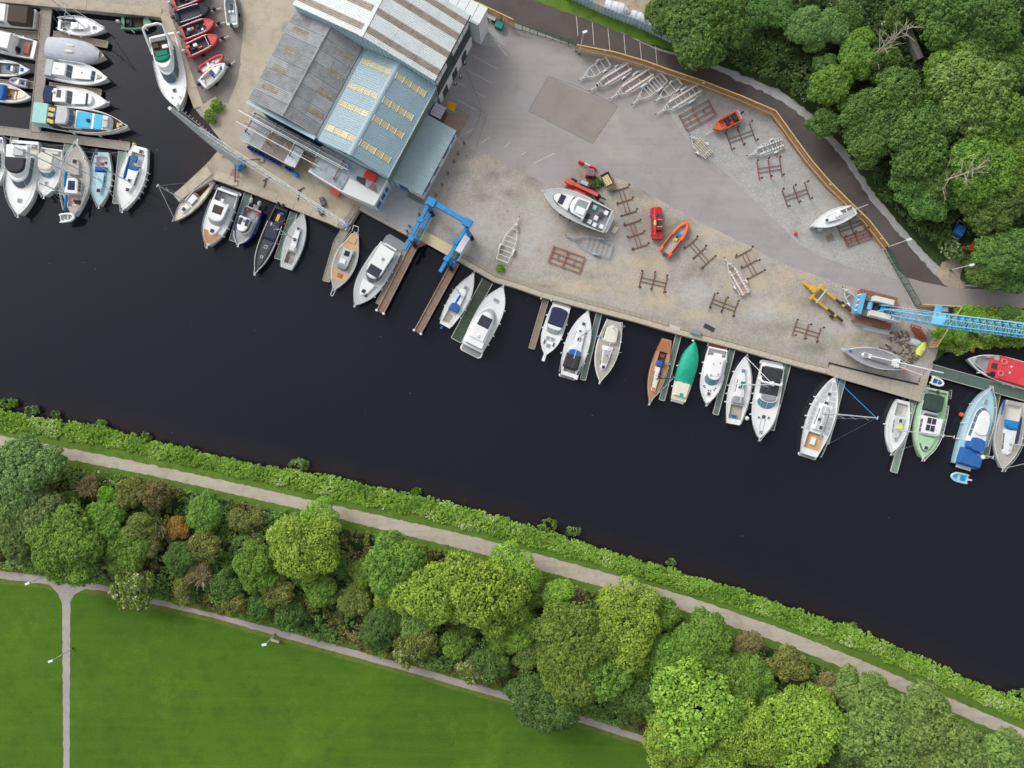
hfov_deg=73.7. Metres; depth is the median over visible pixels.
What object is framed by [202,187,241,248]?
motor cruiser
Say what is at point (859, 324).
ramp board
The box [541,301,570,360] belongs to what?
sports cruiser
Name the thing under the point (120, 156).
pontoon
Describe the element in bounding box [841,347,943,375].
sailing yacht
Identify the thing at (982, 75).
tree
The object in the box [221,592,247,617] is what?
tree
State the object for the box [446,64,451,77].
window
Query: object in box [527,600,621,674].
tree
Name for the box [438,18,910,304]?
asphalt yard
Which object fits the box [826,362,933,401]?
boardwalk
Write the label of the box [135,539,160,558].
tree
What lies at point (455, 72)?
door
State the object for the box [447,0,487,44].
white lean to
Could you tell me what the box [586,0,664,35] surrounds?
dinghy park
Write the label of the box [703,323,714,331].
black mat
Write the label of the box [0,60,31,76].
day boat
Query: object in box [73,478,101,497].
bare bush
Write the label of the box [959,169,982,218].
tree
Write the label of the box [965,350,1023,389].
passenger boat
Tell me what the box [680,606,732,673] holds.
tree
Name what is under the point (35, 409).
waterside shrub
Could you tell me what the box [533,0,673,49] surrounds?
grass verge
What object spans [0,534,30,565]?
tree
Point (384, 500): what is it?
bank vegetation
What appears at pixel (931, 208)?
tree
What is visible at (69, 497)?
tree
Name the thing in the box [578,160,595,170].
water barrier
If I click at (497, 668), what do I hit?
tree
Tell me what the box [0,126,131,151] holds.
pontoon
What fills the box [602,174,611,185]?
pallet
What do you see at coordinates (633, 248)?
boat cradle
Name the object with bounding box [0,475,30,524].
tree
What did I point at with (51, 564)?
tree
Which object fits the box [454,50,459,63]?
window
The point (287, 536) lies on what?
tree
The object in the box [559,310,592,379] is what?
sailing yacht
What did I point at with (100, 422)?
waterside shrub
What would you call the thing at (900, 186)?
tree
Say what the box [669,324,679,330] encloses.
pale board
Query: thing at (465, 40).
window
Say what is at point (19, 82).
inflatable tender
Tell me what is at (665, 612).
tree
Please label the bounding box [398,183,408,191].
door
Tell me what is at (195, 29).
rescue boat
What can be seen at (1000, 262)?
tree
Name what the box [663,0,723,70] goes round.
tree
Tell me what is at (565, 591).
tree
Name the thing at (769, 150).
boat trailer
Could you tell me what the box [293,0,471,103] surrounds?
tall striped hall
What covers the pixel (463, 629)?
tree
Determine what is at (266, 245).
longboat
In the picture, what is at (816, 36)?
tree
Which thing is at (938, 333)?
tree
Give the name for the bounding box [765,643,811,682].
tree
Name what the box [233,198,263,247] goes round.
workboat
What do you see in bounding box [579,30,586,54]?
lamp post
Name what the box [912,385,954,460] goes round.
motor cruiser
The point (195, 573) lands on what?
tree
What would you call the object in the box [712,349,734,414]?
pontoon
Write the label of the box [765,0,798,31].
tree
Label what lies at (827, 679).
tree
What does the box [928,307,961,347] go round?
timber fence
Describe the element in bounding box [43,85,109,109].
motor cruiser
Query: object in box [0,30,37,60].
motor cruiser
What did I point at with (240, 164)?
derrick crane
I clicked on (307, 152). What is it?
debris roof
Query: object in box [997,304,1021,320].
tree
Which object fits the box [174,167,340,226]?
quay coping
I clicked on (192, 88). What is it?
basin wall
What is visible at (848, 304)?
boat trailer
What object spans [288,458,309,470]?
waterside shrub
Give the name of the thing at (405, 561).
tree
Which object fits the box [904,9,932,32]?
tree
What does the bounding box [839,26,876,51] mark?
tree
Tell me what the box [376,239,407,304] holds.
pontoon
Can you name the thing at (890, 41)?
dead tree
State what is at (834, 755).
tree
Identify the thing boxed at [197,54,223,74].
rescue inflatable
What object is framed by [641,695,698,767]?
tree
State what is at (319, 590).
tree
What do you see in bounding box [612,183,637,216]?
boat cradle
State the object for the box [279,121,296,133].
door panel
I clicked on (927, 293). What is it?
road end
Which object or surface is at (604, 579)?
towpath
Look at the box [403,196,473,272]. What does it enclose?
travel hoist
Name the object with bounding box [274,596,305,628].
tree
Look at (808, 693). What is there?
tree
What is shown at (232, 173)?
steel plate
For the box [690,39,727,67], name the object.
tree
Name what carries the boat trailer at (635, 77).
on the asphalt yard at (640, 144)
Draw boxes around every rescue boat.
[167,0,202,9]
[170,4,220,25]
[176,18,224,41]
[181,34,228,58]
[197,61,234,89]
[224,0,239,31]
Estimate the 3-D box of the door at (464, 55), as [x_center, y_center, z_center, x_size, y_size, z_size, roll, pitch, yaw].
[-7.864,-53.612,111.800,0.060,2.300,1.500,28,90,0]
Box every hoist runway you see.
[375,243,418,314]
[413,262,458,334]
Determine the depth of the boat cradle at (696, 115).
112.67 m
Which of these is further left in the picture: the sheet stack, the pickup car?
the pickup car
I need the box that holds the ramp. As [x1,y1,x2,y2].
[446,100,456,111]
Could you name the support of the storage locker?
on the quay coping at (550, 294)
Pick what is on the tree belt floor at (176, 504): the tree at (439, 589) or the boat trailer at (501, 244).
the tree at (439, 589)
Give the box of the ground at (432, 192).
[0,0,1023,375]
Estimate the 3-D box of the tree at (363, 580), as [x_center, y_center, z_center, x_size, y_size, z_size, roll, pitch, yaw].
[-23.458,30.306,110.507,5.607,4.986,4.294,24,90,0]
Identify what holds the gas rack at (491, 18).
on the gravel corner at (494, 37)
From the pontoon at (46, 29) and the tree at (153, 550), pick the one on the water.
the pontoon at (46, 29)
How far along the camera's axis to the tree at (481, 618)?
104.04 m
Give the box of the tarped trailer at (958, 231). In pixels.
[952,219,965,241]
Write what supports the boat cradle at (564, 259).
on the yard dirt
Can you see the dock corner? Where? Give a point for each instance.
(420, 243)
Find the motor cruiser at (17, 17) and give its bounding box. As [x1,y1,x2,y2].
[0,3,39,30]
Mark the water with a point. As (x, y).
(142, 314)
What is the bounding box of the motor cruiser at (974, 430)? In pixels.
[951,385,996,470]
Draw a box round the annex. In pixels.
[392,114,456,204]
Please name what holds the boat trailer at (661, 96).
on the asphalt yard at (640, 144)
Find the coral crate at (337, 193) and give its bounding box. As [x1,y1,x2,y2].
[329,187,340,196]
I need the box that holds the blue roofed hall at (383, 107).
[318,50,437,186]
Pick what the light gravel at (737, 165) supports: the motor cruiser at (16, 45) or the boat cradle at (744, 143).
the boat cradle at (744, 143)
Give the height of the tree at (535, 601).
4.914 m
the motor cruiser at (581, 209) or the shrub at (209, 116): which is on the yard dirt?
the motor cruiser at (581, 209)
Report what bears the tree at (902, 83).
on the woodland floor at (931, 250)
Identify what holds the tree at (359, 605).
on the tree belt floor at (176, 504)
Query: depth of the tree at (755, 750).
105.02 m
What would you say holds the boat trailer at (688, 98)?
on the asphalt yard at (640, 144)
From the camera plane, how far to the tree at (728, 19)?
105.84 m
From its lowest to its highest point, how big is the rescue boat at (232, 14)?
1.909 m
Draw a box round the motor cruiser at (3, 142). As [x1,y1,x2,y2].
[0,137,6,185]
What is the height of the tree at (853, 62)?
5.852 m
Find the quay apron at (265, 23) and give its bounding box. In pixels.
[188,0,363,229]
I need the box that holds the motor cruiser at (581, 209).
[541,188,613,232]
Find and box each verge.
[0,445,1017,747]
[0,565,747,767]
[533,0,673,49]
[710,65,965,282]
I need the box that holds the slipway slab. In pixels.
[213,107,236,142]
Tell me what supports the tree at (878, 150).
on the woodland floor at (931, 250)
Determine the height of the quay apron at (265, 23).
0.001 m
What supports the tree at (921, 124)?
on the woodland floor at (931, 250)
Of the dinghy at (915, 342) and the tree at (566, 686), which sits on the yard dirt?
the dinghy at (915, 342)
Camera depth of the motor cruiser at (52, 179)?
113.02 m
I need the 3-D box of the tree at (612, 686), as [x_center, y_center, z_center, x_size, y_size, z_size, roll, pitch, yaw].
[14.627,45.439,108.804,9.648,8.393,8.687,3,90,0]
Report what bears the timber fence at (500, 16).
on the asphalt yard at (640, 144)
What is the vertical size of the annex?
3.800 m
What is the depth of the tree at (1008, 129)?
105.12 m
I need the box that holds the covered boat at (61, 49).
[44,37,107,65]
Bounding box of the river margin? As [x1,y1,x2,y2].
[935,308,1023,360]
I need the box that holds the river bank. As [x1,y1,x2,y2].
[2,412,1020,705]
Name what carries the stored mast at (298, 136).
on the mast rack at (293, 144)
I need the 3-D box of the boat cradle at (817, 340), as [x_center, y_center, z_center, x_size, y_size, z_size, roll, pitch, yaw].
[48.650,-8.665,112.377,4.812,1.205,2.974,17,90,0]
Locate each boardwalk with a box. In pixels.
[337,204,359,228]
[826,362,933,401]
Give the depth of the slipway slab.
112.99 m
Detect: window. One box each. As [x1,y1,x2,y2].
[439,78,444,90]
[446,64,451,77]
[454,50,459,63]
[461,36,466,49]
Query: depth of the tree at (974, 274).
108.54 m
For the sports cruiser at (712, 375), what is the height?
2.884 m
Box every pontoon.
[0,28,38,40]
[0,79,33,89]
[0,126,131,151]
[5,136,20,188]
[29,6,54,131]
[49,82,102,96]
[53,31,109,48]
[55,143,74,194]
[112,151,127,203]
[229,192,252,241]
[274,211,297,259]
[322,227,351,282]
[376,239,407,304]
[451,278,492,342]
[528,299,548,348]
[580,312,601,380]
[659,335,680,400]
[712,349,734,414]
[769,364,790,430]
[825,379,845,443]
[889,400,916,472]
[929,364,1023,401]
[983,393,1000,458]
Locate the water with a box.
[0,8,1023,697]
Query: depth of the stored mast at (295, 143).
108.54 m
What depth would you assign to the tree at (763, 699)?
108.23 m
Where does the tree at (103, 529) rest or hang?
on the tree belt floor at (176, 504)
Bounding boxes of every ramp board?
[854,322,871,326]
[863,325,889,334]
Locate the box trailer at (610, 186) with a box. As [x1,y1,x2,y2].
[600,168,616,190]
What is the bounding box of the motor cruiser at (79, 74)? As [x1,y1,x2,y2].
[44,59,109,85]
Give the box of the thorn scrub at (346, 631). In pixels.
[0,461,927,767]
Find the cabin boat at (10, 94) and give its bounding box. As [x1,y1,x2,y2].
[0,83,31,103]
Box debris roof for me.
[252,112,319,158]
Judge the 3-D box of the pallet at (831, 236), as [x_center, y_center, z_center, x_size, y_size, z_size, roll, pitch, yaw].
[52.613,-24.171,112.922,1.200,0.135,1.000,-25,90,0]
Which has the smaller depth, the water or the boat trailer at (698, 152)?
the boat trailer at (698, 152)
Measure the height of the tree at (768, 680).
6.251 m
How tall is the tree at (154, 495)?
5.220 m
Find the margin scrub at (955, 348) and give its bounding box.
[936,304,1023,355]
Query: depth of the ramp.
111.45 m
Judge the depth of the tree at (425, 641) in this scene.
108.08 m
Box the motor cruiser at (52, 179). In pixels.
[33,147,63,198]
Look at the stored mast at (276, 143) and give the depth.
109.03 m
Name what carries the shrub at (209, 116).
on the ground at (432, 192)
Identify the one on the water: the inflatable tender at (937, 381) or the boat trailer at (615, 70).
the inflatable tender at (937, 381)
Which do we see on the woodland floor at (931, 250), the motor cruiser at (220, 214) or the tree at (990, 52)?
the tree at (990, 52)
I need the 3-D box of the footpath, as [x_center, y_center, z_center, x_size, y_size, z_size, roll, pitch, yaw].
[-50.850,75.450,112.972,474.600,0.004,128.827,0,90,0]
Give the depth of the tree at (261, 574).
107.34 m
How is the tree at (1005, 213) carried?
on the woodland floor at (931, 250)
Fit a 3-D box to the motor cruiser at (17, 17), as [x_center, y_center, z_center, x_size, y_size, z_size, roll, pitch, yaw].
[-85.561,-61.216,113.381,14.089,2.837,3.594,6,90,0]
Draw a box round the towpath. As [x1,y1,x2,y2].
[0,435,1023,736]
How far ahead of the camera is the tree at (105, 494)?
109.24 m
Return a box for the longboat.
[254,202,288,275]
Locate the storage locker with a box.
[690,329,700,335]
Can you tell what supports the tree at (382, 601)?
on the tree belt floor at (176, 504)
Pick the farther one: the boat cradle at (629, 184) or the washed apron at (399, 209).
the washed apron at (399, 209)
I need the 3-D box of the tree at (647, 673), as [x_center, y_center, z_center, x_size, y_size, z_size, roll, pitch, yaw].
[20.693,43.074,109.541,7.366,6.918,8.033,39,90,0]
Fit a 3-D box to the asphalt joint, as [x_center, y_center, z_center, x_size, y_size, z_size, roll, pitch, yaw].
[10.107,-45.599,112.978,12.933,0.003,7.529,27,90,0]
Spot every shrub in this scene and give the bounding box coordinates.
[0,398,18,408]
[24,405,39,416]
[50,411,59,417]
[95,419,107,427]
[141,432,151,440]
[204,109,217,123]
[210,99,223,113]
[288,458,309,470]
[411,487,421,495]
[495,264,504,271]
[537,517,556,532]
[565,526,580,536]
[589,176,602,188]
[665,558,676,565]
[846,622,857,629]
[1006,688,1023,701]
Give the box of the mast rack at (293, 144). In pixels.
[244,112,343,179]
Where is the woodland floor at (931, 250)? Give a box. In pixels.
[591,0,1023,284]
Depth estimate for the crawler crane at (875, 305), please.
109.34 m
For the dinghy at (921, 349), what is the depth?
112.51 m
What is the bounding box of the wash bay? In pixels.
[443,112,468,136]
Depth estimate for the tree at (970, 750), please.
104.80 m
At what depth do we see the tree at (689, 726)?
104.23 m
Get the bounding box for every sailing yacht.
[31,144,114,208]
[43,0,106,37]
[83,142,149,212]
[156,180,215,221]
[270,211,306,270]
[439,271,474,328]
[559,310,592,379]
[724,355,774,424]
[798,375,878,459]
[809,204,867,231]
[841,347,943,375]
[883,397,944,455]
[992,399,1023,471]
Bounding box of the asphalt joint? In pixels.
[528,76,616,143]
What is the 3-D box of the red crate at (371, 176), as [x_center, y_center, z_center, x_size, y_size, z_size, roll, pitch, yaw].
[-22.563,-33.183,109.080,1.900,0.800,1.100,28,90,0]
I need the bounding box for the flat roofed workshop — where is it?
[308,146,390,210]
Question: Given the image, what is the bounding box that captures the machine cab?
[585,168,593,177]
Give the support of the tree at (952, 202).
on the woodland floor at (931, 250)
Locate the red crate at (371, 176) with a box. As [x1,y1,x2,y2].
[364,170,377,182]
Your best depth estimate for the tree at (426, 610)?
105.33 m
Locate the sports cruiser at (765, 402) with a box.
[749,360,783,440]
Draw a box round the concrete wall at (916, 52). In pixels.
[897,25,923,65]
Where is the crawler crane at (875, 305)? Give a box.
[851,289,1023,337]
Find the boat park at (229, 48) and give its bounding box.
[169,0,243,103]
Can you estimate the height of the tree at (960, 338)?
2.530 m
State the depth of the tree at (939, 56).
106.03 m
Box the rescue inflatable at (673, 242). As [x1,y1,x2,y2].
[659,222,688,257]
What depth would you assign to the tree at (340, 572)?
109.03 m
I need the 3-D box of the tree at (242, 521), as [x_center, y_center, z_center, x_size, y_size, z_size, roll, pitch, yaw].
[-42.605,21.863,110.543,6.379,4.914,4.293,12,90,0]
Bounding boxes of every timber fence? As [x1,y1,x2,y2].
[477,2,513,26]
[575,44,888,248]
[916,304,961,307]
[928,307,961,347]
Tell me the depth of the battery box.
112.44 m
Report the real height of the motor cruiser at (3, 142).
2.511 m
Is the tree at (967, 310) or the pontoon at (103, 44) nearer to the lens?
the tree at (967, 310)
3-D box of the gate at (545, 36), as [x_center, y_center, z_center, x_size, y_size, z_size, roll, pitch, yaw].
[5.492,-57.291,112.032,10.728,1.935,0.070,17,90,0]
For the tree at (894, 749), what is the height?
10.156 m
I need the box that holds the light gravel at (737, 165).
[670,87,896,279]
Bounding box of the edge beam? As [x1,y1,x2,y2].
[828,362,918,384]
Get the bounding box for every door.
[384,243,396,251]
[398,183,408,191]
[443,85,447,97]
[452,67,457,80]
[461,49,466,63]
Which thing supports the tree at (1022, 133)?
on the woodland floor at (931, 250)
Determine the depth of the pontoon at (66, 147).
113.72 m
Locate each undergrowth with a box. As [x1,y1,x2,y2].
[2,468,991,767]
[666,0,1023,276]
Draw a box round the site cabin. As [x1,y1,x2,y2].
[429,102,446,122]
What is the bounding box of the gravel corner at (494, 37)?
[482,20,512,47]
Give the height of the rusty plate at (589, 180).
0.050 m
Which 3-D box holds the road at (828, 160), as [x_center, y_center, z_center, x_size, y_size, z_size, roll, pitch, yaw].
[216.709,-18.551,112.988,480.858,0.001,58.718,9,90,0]
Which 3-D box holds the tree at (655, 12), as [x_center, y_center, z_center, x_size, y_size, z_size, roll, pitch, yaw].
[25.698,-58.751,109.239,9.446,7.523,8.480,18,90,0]
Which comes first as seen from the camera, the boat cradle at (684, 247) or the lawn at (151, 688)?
the boat cradle at (684, 247)
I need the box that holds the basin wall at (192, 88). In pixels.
[0,0,217,111]
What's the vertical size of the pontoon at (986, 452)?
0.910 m
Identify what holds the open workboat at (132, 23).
on the water
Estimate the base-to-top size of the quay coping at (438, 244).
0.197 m
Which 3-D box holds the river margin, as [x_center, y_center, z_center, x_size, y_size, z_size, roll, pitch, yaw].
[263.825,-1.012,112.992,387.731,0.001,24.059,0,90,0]
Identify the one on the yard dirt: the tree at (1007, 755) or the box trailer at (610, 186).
the box trailer at (610, 186)
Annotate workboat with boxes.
[116,15,151,32]
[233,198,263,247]
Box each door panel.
[264,113,280,124]
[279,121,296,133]
[295,130,311,141]
[311,138,324,146]
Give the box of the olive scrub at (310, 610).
[0,458,925,767]
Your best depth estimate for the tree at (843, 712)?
108.22 m
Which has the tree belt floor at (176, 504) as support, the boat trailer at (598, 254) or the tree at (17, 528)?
the tree at (17, 528)
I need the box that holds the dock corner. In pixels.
[416,240,426,247]
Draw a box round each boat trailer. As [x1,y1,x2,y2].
[496,216,519,262]
[565,235,612,256]
[578,57,610,80]
[589,62,631,90]
[609,67,653,98]
[631,73,667,104]
[654,78,681,101]
[655,84,702,114]
[689,135,712,158]
[724,257,749,295]
[746,138,783,156]
[842,286,854,307]
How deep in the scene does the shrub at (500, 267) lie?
112.32 m
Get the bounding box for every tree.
[0,431,68,511]
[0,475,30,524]
[0,484,65,543]
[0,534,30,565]
[24,502,105,587]
[61,490,80,513]
[76,473,98,497]
[76,501,125,543]
[97,485,115,510]
[102,526,151,574]
[108,561,156,612]
[113,474,147,509]
[124,512,162,541]
[135,479,172,511]
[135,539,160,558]
[162,540,195,577]
[165,515,190,539]
[173,575,193,607]
[185,559,212,587]
[186,488,223,533]
[187,527,221,563]
[209,567,243,600]
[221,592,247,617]
[225,507,265,531]
[231,538,279,593]
[245,590,270,621]
[261,573,294,608]
[266,512,340,582]
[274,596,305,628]
[300,494,339,530]
[302,574,337,607]
[324,556,349,579]
[336,582,371,616]
[346,558,369,590]
[351,560,374,584]
[359,605,401,651]
[362,528,427,599]
[373,577,403,610]
[387,559,479,626]
[392,634,416,670]
[399,597,437,639]
[404,627,439,659]
[423,581,455,622]
[437,549,531,638]
[437,626,476,660]
[452,610,482,636]
[454,653,483,685]
[471,646,511,683]
[474,590,498,613]
[485,606,524,654]
[487,540,542,600]
[503,605,540,652]
[504,671,583,734]
[511,607,538,645]
[511,642,539,672]
[521,579,547,610]
[526,640,546,667]
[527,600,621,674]
[536,635,610,707]
[541,578,575,613]
[582,651,634,703]
[596,575,661,674]
[608,676,659,721]
[630,631,664,680]
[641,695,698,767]
[643,0,697,36]
[647,595,681,632]
[647,621,704,690]
[647,656,745,756]
[648,681,685,701]
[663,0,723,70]
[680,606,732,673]
[682,665,712,698]
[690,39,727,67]
[692,730,744,767]
[696,0,751,49]
[712,651,766,704]
[715,696,787,767]
[719,688,758,724]
[731,630,764,655]
[745,0,776,28]
[747,660,777,700]
[755,689,787,724]
[758,692,848,767]
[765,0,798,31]
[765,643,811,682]
[783,5,831,52]
[783,681,835,730]
[804,107,840,138]
[806,64,853,106]
[811,7,850,44]
[812,53,841,81]
[814,671,842,702]
[817,709,848,741]
[826,741,843,764]
[829,735,872,767]
[832,663,888,717]
[835,0,863,32]
[837,37,873,80]
[837,92,880,145]
[837,686,919,767]
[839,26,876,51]
[846,112,905,169]
[855,86,884,118]
[865,44,903,84]
[866,65,927,141]
[869,20,924,66]
[870,727,890,743]
[883,678,961,754]
[884,1,912,34]
[886,99,957,179]
[887,170,925,208]
[897,735,934,767]
[899,162,937,195]
[901,0,976,50]
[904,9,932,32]
[907,188,948,222]
[914,152,957,200]
[919,715,992,767]
[923,39,983,100]
[924,85,944,112]
[925,50,1016,140]
[927,154,991,199]
[930,326,953,343]
[941,185,961,210]
[944,313,961,333]
[944,731,1023,767]
[947,135,1021,206]
[953,304,974,322]
[953,328,968,345]
[959,77,1023,146]
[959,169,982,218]
[960,0,1021,51]
[962,24,1004,62]
[963,179,1023,237]
[964,256,1010,291]
[965,308,987,333]
[970,227,1023,277]
[978,315,1002,342]
[981,223,1011,254]
[988,44,1023,91]
[989,135,1023,196]
[991,726,1023,767]
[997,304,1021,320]
[1000,103,1023,141]
[1001,264,1023,294]
[1002,315,1023,339]
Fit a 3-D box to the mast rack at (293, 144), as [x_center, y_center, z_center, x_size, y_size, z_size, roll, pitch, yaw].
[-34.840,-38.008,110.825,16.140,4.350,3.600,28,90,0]
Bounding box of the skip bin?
[494,19,503,30]
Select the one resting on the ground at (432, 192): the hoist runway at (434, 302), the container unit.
the container unit
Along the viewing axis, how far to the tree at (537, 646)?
108.65 m
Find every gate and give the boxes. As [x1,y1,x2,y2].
[514,22,576,46]
[884,248,921,305]
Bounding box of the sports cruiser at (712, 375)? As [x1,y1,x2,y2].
[699,343,727,405]
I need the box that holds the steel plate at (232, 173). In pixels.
[230,169,238,177]
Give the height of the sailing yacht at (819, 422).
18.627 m
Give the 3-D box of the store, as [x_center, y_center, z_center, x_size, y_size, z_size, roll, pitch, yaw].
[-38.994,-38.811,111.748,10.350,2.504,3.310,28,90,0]
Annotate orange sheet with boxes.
[963,242,974,251]
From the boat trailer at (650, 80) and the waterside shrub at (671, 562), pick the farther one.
the waterside shrub at (671, 562)
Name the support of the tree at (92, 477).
on the tree belt floor at (176, 504)
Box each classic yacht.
[330,225,358,295]
[647,338,673,405]
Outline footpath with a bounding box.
[0,571,713,767]
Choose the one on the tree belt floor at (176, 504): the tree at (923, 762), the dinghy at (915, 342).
the tree at (923, 762)
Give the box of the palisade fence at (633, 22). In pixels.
[572,0,675,43]
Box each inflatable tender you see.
[9,77,28,87]
[59,213,74,222]
[929,376,943,386]
[950,472,971,483]
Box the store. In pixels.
[239,121,305,169]
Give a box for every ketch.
[14,139,91,216]
[594,319,624,383]
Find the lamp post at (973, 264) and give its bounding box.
[950,263,974,270]
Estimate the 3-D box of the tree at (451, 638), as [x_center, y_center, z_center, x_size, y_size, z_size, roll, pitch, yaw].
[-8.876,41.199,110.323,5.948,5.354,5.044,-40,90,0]
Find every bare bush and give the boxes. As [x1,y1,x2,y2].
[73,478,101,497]
[144,514,167,539]
[185,567,210,589]
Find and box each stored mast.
[236,121,319,167]
[238,110,347,169]
[244,122,311,159]
[250,112,348,165]
[250,114,345,166]
[251,119,342,168]
[257,114,342,160]
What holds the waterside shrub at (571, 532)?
on the river bank
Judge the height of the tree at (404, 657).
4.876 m
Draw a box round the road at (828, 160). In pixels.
[474,0,1023,290]
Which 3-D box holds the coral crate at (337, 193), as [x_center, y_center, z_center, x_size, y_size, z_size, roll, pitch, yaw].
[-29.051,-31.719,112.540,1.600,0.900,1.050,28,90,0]
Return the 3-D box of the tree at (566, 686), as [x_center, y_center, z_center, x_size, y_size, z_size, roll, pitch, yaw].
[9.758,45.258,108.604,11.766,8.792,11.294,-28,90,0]
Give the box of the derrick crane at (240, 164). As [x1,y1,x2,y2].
[168,106,355,233]
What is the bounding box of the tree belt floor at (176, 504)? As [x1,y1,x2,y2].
[0,462,985,767]
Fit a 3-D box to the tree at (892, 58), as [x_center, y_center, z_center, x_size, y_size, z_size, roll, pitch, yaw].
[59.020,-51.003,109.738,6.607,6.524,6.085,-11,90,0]
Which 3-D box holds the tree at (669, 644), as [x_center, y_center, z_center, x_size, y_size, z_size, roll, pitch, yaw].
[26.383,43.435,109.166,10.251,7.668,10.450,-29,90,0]
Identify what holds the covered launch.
on the water
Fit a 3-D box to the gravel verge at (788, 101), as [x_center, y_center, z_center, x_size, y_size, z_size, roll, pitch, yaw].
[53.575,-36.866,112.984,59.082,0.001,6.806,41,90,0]
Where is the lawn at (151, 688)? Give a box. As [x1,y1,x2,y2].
[0,421,692,767]
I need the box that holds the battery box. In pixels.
[319,197,326,206]
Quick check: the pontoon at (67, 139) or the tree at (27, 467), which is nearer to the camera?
the tree at (27, 467)
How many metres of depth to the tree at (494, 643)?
107.69 m
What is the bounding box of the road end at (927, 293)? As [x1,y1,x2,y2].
[899,272,1023,308]
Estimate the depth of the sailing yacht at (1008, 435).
113.17 m
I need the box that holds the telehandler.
[564,178,605,203]
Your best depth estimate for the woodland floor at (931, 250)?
112.99 m
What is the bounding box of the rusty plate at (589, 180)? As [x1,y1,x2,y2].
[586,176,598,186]
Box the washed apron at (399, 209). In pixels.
[361,185,421,233]
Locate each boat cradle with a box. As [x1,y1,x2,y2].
[548,245,584,272]
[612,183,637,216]
[623,219,649,249]
[638,270,667,292]
[679,99,716,130]
[683,235,716,268]
[709,292,739,316]
[725,120,758,149]
[735,245,765,279]
[756,155,784,179]
[782,180,812,206]
[792,319,824,342]
[837,211,868,237]
[843,228,871,246]
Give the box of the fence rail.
[577,49,883,246]
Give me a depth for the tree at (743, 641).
108.69 m
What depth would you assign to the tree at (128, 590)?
107.63 m
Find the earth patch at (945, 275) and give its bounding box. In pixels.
[936,254,968,289]
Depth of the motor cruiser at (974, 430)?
112.53 m
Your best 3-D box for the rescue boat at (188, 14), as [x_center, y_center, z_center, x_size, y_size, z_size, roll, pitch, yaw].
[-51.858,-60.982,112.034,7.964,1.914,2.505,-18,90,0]
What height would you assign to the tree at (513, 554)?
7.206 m
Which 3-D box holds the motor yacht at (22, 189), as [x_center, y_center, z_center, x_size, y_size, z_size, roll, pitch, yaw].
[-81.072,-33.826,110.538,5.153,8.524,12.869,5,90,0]
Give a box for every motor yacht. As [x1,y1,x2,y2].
[1,135,42,217]
[142,13,187,110]
[353,234,404,307]
[460,285,505,357]
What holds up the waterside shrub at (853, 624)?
on the river bank
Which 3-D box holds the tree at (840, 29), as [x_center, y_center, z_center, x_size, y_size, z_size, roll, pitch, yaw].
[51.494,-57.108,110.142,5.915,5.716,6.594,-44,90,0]
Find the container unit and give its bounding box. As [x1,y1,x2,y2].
[931,306,952,313]
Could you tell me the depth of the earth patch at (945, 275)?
112.98 m
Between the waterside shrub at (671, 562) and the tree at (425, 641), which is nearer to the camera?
the tree at (425, 641)
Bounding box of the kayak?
[653,208,656,234]
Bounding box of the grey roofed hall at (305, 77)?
[246,11,366,146]
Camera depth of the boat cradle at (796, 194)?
112.81 m
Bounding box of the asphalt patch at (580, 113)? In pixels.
[529,77,617,142]
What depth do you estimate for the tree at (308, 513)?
108.64 m
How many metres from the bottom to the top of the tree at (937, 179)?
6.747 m
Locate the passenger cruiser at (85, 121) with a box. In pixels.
[31,102,129,140]
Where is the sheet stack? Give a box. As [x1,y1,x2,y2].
[922,329,932,343]
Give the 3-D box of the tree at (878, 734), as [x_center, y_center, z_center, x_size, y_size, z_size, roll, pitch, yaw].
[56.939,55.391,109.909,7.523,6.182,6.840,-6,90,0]
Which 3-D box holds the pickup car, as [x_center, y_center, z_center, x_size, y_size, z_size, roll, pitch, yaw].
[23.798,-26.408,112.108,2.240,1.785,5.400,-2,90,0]
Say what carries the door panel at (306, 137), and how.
in the grey roofed hall at (305, 77)
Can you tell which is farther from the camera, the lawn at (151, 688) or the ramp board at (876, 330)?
the lawn at (151, 688)
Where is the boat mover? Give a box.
[802,281,850,321]
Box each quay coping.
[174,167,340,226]
[359,208,463,261]
[459,253,827,372]
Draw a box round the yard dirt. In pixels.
[438,152,929,384]
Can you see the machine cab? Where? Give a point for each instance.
(589, 172)
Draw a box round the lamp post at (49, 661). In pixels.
[48,647,72,662]
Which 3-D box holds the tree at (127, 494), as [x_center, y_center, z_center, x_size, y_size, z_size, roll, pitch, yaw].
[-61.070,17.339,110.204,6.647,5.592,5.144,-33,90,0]
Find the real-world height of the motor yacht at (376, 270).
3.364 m
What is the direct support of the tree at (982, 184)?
on the woodland floor at (931, 250)
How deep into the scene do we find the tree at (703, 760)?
106.23 m
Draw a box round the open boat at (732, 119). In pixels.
[705,110,743,134]
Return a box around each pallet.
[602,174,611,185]
[826,234,833,241]
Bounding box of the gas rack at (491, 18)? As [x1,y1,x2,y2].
[487,13,495,23]
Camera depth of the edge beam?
112.70 m
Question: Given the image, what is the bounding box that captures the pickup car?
[650,207,663,239]
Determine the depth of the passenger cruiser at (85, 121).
112.14 m
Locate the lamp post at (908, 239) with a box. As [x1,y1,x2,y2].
[886,238,911,247]
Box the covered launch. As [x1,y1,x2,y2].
[671,339,698,403]
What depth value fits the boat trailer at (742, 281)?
112.30 m
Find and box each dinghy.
[604,0,629,14]
[630,9,648,23]
[909,338,920,345]
[915,342,926,356]
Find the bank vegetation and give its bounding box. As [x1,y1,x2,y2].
[0,408,1023,720]

